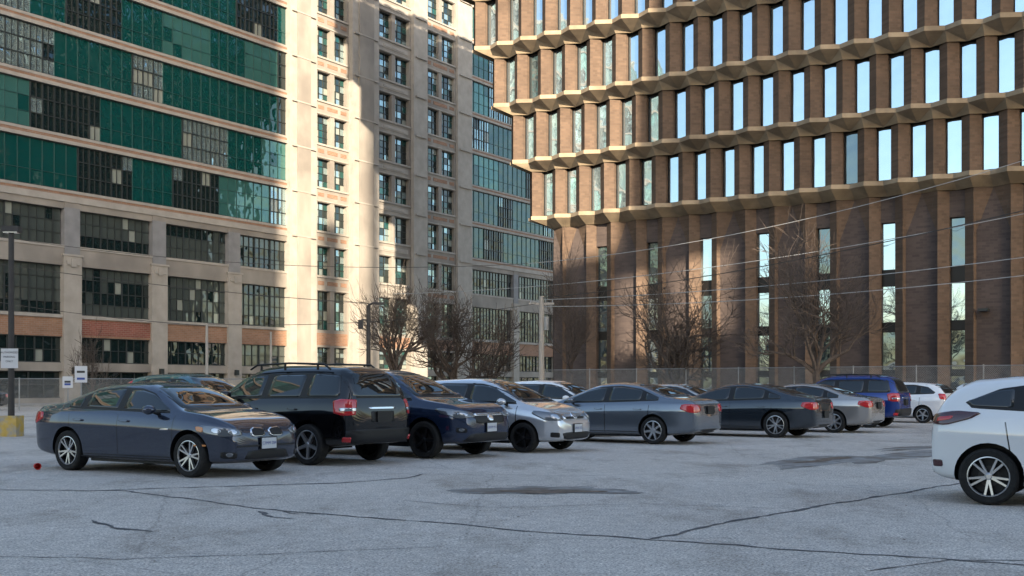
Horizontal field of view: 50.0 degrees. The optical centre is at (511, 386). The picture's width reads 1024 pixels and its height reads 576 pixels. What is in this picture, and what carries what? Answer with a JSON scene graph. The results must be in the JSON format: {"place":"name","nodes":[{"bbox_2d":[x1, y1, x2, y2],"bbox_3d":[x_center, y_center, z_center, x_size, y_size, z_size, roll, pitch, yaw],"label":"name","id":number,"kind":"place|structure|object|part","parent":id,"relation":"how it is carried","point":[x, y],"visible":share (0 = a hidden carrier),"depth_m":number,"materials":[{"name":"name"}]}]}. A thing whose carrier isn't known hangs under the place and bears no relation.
{"place":"outdoors","nodes":[
{"label":"outdoors","id":0,"kind":"place"},
{"bbox_2d":[1,403,58,406],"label":"sidewalk","id":1,"kind":"structure","parent":0,"point":[32,404],"depth_m":74.22,"materials":[{"name":"concrete"}]},
{"bbox_2d":[3,237,527,267],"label":"overhead cable","id":2,"kind":"object","parent":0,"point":[271,264],"visible":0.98,"depth_m":69.07,"materials":[{"name":"black plastic"}]},
{"bbox_2d":[0,407,1023,575],"bbox_3d":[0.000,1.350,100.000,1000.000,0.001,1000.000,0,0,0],"label":"ground","id":3,"kind":"structure","parent":0,"point":[48,527],"depth_m":11.58,"materials":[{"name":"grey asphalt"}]},
{"bbox_2d":[0,391,7,405],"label":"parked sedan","id":4,"kind":"object","parent":3,"relation":"on","point":[2,401],"visible":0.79,"depth_m":61.69,"materials":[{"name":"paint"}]},
{"bbox_2d":[0,226,23,436],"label":"parking lot lamp post","id":5,"kind":"object","parent":3,"relation":"on","point":[11,424],"visible":1,"depth_m":29.73,"materials":[{"name":"black metal"}]},
{"bbox_2d":[33,463,41,469],"bbox_3d":[-7.703,1.290,17.796,0.110,0.110,0.130,0,0,-34],"label":"red paper cup","id":6,"kind":"object","parent":3,"relation":"on","point":[37,466],"visible":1,"depth_m":17.82,"materials":[{"name":"red paper"}]},
{"bbox_2d":[62,376,72,401],"bbox_3d":[-17.400,0.475,42.987,0.400,1.750,0.075,0,0,0],"label":"parking sign","id":7,"kind":"object","parent":3,"relation":"on","point":[67,382],"visible":0.87,"depth_m":42.95,"materials":[{"name":"metal"}]},
{"bbox_2d":[75,366,86,395],"bbox_3d":[-15.700,0.300,39.987,0.450,2.100,0.075,0,0,0],"label":"parking sign","id":8,"kind":"object","parent":3,"relation":"on","point":[81,374],"visible":0.87,"depth_m":39.95,"materials":[{"name":"metal"}]},
{"bbox_2d":[66,320,118,391],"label":"bare tree","id":9,"kind":"object","parent":3,"relation":"on","point":[89,353],"visible":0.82,"depth_m":67.61,"materials":[{"name":"brown plant"}]},
{"bbox_2d":[0,378,242,410],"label":"chain link fence","id":10,"kind":"object","parent":3,"relation":"on","point":[52,390],"visible":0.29,"depth_m":62.06,"materials":[{"name":"metal"}]},
{"bbox_2d":[35,382,296,477],"bbox_3d":[-5.617,0.635,17.758,4.553,1.431,2.220,0,0,31],"label":"parked sedan","id":11,"kind":"object","parent":3,"relation":"on","point":[191,430],"visible":1,"depth_m":16.92,"materials":[{"name":"paint"}]},
{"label":"windows","id":12,"kind":"part","parent":11,"relation":"part of","materials":[{"name":"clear glass"}]},
{"bbox_2d":[129,373,234,391],"bbox_3d":[-7.911,0.505,27.608,4.570,1.691,2.250,0,0,34],"label":"parked suv","id":13,"kind":"object","parent":3,"relation":"on","point":[216,383],"visible":0.14,"depth_m":27.35,"materials":[{"name":"paint"}]},
{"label":"windows","id":14,"kind":"part","parent":13,"relation":"part of","materials":[{"name":"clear glass"}]},
{"bbox_2d":[205,324,207,374],"bbox_3d":[-17.800,-1.150,64.000,0.193,5.000,0.193,0,0,0],"label":"utility pole","id":15,"kind":"object","parent":3,"relation":"on","point":[206,350],"visible":0.66,"depth_m":63.94,"materials":[{"name":"grey metal"}]},
{"bbox_2d":[0,302,205,325],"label":"overhead cable","id":16,"kind":"object","parent":15,"relation":"attached to","point":[105,316],"visible":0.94,"depth_m":62.53,"materials":[{"name":"black plastic"}]},
{"bbox_2d":[270,332,271,367],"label":"utility pole","id":17,"kind":"object","parent":3,"relation":"on","point":[270,349],"visible":0.34,"depth_m":70.94,"materials":[{"name":"grey metal"}]},
{"bbox_2d":[0,0,553,402],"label":"walls","id":18,"kind":"structure","parent":3,"relation":"on","point":[357,241],"depth_m":103.47,"materials":[{"name":"beige concrete"}]},
{"bbox_2d":[72,367,238,374],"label":"wall lanterns","id":19,"kind":"object","parent":18,"relation":"attached to","point":[161,371],"depth_m":88.93,"materials":[{"name":"black metal"}]},
{"bbox_2d":[0,0,552,397],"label":"window frames","id":20,"kind":"structure","parent":18,"relation":"attached to","point":[187,182],"depth_m":92.78,"materials":[{"name":"black metal"}]},
{"bbox_2d":[0,0,553,396],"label":"windows","id":21,"kind":"structure","parent":18,"relation":"attached to","point":[482,203],"depth_m":92.01,"materials":[{"name":"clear glass"}]},
{"bbox_2d":[221,362,409,464],"bbox_3d":[-4.047,0.459,20.213,4.476,1.782,2.210,0,0,34],"label":"parked suv","id":22,"kind":"object","parent":3,"relation":"on","point":[324,408],"visible":0.65,"depth_m":18.93,"materials":[{"name":"paint"}]},
{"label":"windows","id":23,"kind":"part","parent":22,"relation":"part of","materials":[{"name":"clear glass"}]},
{"bbox_2d":[358,302,383,366],"bbox_3d":[-7.700,-1.639,60.000,1.400,5.978,0.280,0,0,0],"label":"street lamp","id":24,"kind":"object","parent":3,"relation":"on","point":[368,343],"visible":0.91,"depth_m":59.91,"materials":[{"name":"grey metal"}]},
{"bbox_2d":[0,264,368,303],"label":"overhead cable","id":25,"kind":"object","parent":24,"relation":"attached to","point":[185,287],"visible":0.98,"depth_m":56.96,"materials":[{"name":"black plastic"}]},
{"bbox_2d":[342,259,454,370],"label":"bare tree","id":26,"kind":"object","parent":3,"relation":"on","point":[391,358],"visible":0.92,"depth_m":75.52,"materials":[{"name":"brown plant"}]},
{"bbox_2d":[328,370,508,458],"bbox_3d":[-2.286,0.505,22.004,4.583,1.691,2.250,0,0,33],"label":"parked suv","id":27,"kind":"object","parent":3,"relation":"on","point":[440,415],"visible":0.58,"depth_m":20.64,"materials":[{"name":"paint"}]},
{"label":"windows","id":28,"kind":"part","parent":27,"relation":"part of","materials":[{"name":"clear glass"}]},
{"bbox_2d":[387,274,517,380],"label":"bare tree","id":29,"kind":"object","parent":3,"relation":"on","point":[449,370],"visible":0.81,"depth_m":78.92,"materials":[{"name":"brown plant"}]},
{"bbox_2d":[445,286,530,378],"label":"bare tree","id":30,"kind":"object","parent":3,"relation":"on","point":[502,362],"visible":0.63,"depth_m":83.04,"materials":[{"name":"brown plant"}]},
{"bbox_2d":[0,470,1023,570],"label":"pavement crack","id":31,"kind":"object","parent":3,"relation":"on","point":[262,512],"visible":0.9,"depth_m":10.87,"materials":[{"name":"black asphalt"}]},
{"bbox_2d":[435,378,589,452],"bbox_3d":[-0.414,0.582,23.746,4.252,1.536,2.100,0,0,33],"label":"parked hatchback","id":32,"kind":"object","parent":3,"relation":"on","point":[535,418],"visible":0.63,"depth_m":22.61,"materials":[{"name":"paint"}]},
{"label":"windows","id":33,"kind":"part","parent":32,"relation":"part of","materials":[{"name":"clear glass"}]},
{"bbox_2d":[529,296,553,379],"bbox_3d":[1.750,-2.000,65.000,1.500,6.700,0.367,0,0,0],"label":"utility pole","id":34,"kind":"object","parent":3,"relation":"on","point":[543,322],"visible":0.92,"depth_m":64.87,"materials":[{"name":"wood"}]},
{"bbox_2d":[213,301,550,324],"bbox_3d":[-7.749,-4.328,64.500,20.128,1.475,0.031,0,0,-3],"label":"overhead cable","id":35,"kind":"object","parent":34,"relation":"attached to","point":[385,320],"visible":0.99,"depth_m":64.51,"materials":[{"name":"black plastic"}]},
{"bbox_2d":[399,213,1023,293],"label":"overhead cable","id":36,"kind":"object","parent":34,"relation":"attached to","point":[714,266],"visible":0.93,"depth_m":62.45,"materials":[{"name":"metal"}]},
{"bbox_2d":[528,160,1023,263],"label":"overhead cable","id":37,"kind":"object","parent":34,"relation":"attached to","point":[789,222],"visible":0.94,"depth_m":60.86,"materials":[{"name":"metal"}]},
{"bbox_2d":[543,210,1023,297],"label":"overhead cable","id":38,"kind":"object","parent":34,"relation":"attached to","point":[802,258],"visible":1,"depth_m":50.11,"materials":[{"name":"black plastic"}]},
{"bbox_2d":[543,257,1023,299],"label":"overhead cable","id":39,"kind":"object","parent":34,"relation":"attached to","point":[794,283],"visible":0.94,"depth_m":55.41,"materials":[{"name":"metal"}]},
{"bbox_2d":[543,275,1023,306],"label":"overhead cable","id":40,"kind":"object","parent":34,"relation":"attached to","point":[795,296],"visible":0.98,"depth_m":55.58,"materials":[{"name":"metal"}]},
{"bbox_2d":[515,380,587,401],"bbox_3d":[1.294,0.582,31.004,4.224,1.536,2.100,0,0,34],"label":"parked hatchback","id":41,"kind":"object","parent":3,"relation":"on","point":[555,390],"visible":0.19,"depth_m":30.47,"materials":[{"name":"paint"}]},
{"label":"windows","id":42,"kind":"part","parent":41,"relation":"part of","materials":[{"name":"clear glass"}]},
{"bbox_2d":[529,226,613,382],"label":"bare tree","id":43,"kind":"object","parent":3,"relation":"on","point":[569,337],"visible":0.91,"depth_m":67.91,"materials":[{"name":"brown plant"}]},
{"bbox_2d":[557,382,721,443],"bbox_3d":[2.675,0.623,27.083,4.831,1.454,2.230,0,0,34],"label":"parked sedan","id":44,"kind":"object","parent":3,"relation":"on","point":[653,414],"visible":0.73,"depth_m":25.93,"materials":[{"name":"paint"}]},
{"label":"windows","id":45,"kind":"part","parent":44,"relation":"part of","materials":[{"name":"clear glass"}]},
{"bbox_2d":[658,383,707,395],"bbox_3d":[5.585,0.623,36.510,4.805,1.454,2.230,0,0,34],"label":"parked sedan","id":46,"kind":"object","parent":3,"relation":"on","point":[690,390],"visible":0.08,"depth_m":35.89,"materials":[{"name":"paint"}]},
{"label":"windows","id":47,"kind":"part","parent":46,"relation":"part of","materials":[{"name":"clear glass"}]},
{"bbox_2d":[604,237,766,383],"bbox_3d":[9.723,-3.432,62.395,8.993,9.606,7.753,0,0,0],"label":"bare tree","id":48,"kind":"object","parent":3,"relation":"on","point":[674,355],"visible":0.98,"depth_m":61.25,"materials":[{"name":"brown plant"}]},
{"bbox_2d":[447,446,931,493],"bbox_3d":[5.765,1.344,19.838,2.165,0.004,17.476,0,0,43],"label":"asphalt patch","id":49,"kind":"object","parent":3,"relation":"on","point":[801,462],"visible":0.81,"depth_m":18.96,"materials":[{"name":"grey asphalt"}]},
{"bbox_2d":[474,0,1023,388],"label":"walls","id":50,"kind":"structure","parent":3,"relation":"on","point":[994,335],"depth_m":66.97,"materials":[{"name":"brown brick"}]},
{"bbox_2d":[462,0,1023,229],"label":"precast spandrels","id":51,"kind":"object","parent":50,"relation":"on","point":[1002,23],"visible":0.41,"depth_m":67.32,"materials":[{"name":"beige concrete"}]},
{"bbox_2d":[487,0,1023,377],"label":"window frames","id":52,"kind":"structure","parent":50,"relation":"attached to","point":[755,145],"depth_m":68.35,"materials":[{"name":"brown metal"}]},
{"bbox_2d":[488,0,1023,390],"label":"windows","id":53,"kind":"structure","parent":50,"relation":"attached to","point":[968,81],"depth_m":67.00,"materials":[{"name":"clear glass"}]},
{"bbox_2d":[978,308,989,311],"bbox_3d":[26.290,-4.275,61.149,0.500,0.150,0.550,0,0,34],"label":"wall light","id":54,"kind":"object","parent":50,"relation":"attached to","point":[983,309],"visible":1,"depth_m":60.97,"materials":[{"name":"black"}]},
{"bbox_2d":[694,383,833,437],"bbox_3d":[6.330,0.625,30.380,4.841,1.449,2.230,0,0,34],"label":"parked sedan","id":55,"kind":"object","parent":3,"relation":"on","point":[774,411],"visible":0.62,"depth_m":29.17,"materials":[{"name":"paint"}]},
{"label":"windows","id":56,"kind":"part","parent":55,"relation":"part of","materials":[{"name":"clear glass"}]},
{"bbox_2d":[545,364,1023,390],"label":"chain link fence","id":57,"kind":"object","parent":3,"relation":"on","point":[794,372],"visible":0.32,"depth_m":58.13,"materials":[{"name":"metal"}]},
{"bbox_2d":[730,204,896,382],"bbox_3d":[15.343,-4.042,57.005,8.524,10.807,8.022,0,0,0],"label":"bare tree","id":58,"kind":"object","parent":3,"relation":"on","point":[816,368],"visible":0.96,"depth_m":55.84,"materials":[{"name":"brown plant"}]},
{"bbox_2d":[743,383,884,432],"bbox_3d":[8.775,0.623,33.483,4.831,1.454,2.230,0,0,34],"label":"parked sedan","id":59,"kind":"object","parent":3,"relation":"on","point":[852,411],"visible":0.41,"depth_m":31.97,"materials":[{"name":"paint"}]},
{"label":"windows","id":60,"kind":"part","parent":59,"relation":"part of","materials":[{"name":"black glass"}]},
{"bbox_2d":[815,374,911,427],"bbox_3d":[11.153,0.459,37.364,4.476,1.782,2.210,0,0,34],"label":"parked suv","id":61,"kind":"object","parent":3,"relation":"on","point":[892,392],"visible":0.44,"depth_m":36.07,"materials":[{"name":"paint"}]},
{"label":"windows","id":62,"kind":"part","parent":61,"relation":"part of","materials":[{"name":"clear glass"}]},
{"bbox_2d":[894,382,953,422],"bbox_3d":[14.705,0.582,41.995,4.224,1.536,2.100,0,0,40],"label":"parked hatchback","id":63,"kind":"object","parent":3,"relation":"on","point":[928,399],"visible":0.3,"depth_m":40.57,"materials":[{"name":"paint"}]},
{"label":"windows","id":64,"kind":"part","parent":63,"relation":"part of","materials":[{"name":"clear glass"}]},
{"bbox_2d":[932,376,1023,504],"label":"suv","id":65,"kind":"object","parent":3,"relation":"on","point":[978,440],"visible":1,"depth_m":12.57,"materials":[{"name":"paint"}]},
{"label":"windows","id":66,"kind":"part","parent":65,"relation":"part of","materials":[{"name":"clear glass"}]}
]}

